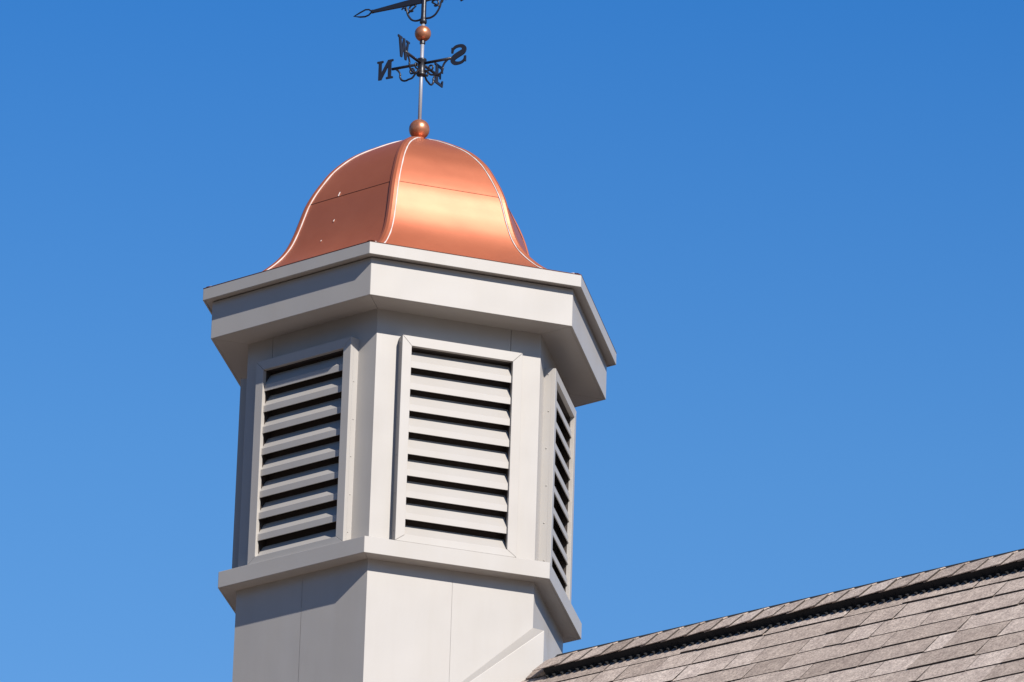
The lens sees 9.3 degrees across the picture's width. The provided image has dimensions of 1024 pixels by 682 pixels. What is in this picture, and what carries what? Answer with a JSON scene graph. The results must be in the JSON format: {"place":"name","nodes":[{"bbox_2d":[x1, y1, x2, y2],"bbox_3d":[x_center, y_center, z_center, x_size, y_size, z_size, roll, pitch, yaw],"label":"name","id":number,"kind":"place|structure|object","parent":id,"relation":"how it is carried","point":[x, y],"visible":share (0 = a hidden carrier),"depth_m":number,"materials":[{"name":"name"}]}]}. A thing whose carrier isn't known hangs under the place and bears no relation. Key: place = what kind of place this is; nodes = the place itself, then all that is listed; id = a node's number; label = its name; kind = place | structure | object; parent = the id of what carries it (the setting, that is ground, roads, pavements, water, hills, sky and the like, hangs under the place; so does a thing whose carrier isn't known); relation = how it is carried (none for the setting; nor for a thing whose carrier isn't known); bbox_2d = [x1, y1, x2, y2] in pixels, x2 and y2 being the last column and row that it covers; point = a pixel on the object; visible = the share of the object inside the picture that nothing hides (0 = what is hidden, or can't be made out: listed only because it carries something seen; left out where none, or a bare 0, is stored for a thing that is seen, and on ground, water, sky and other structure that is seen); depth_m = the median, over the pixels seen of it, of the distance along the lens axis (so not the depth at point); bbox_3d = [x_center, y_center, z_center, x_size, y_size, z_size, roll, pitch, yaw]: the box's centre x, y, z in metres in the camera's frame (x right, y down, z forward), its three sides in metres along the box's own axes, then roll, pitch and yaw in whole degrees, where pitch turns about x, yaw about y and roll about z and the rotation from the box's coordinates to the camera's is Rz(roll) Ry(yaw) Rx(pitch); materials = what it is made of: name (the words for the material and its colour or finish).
{"place":"outdoors","nodes":[
{"label":"outdoors","id":0,"kind":"place"},
{"bbox_2d":[0,0,1023,681],"label":"sky","id":1,"kind":"structure","parent":0,"point":[793,230],"materials":[{"name":"blue"}]},
{"bbox_2d":[521,548,1023,681],"bbox_3d":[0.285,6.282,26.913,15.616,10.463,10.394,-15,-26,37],"label":"roof","id":2,"kind":"structure","parent":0,"point":[961,622],"depth_m":27.45,"materials":[{"name":"grey"}]},
{"bbox_2d":[203,136,616,681],"bbox_3d":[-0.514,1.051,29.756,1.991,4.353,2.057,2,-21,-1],"label":"cupola","id":3,"kind":"object","parent":2,"relation":"on","point":[411,340],"visible":1,"depth_m":29.33,"materials":[{"name":"grey wood"}]},
{"bbox_2d":[353,0,466,137],"bbox_3d":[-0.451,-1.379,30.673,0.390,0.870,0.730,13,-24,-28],"label":"weather vane","id":4,"kind":"object","parent":3,"relation":"on","point":[419,126],"visible":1,"depth_m":30.68,"materials":[{"name":"grey metal"}]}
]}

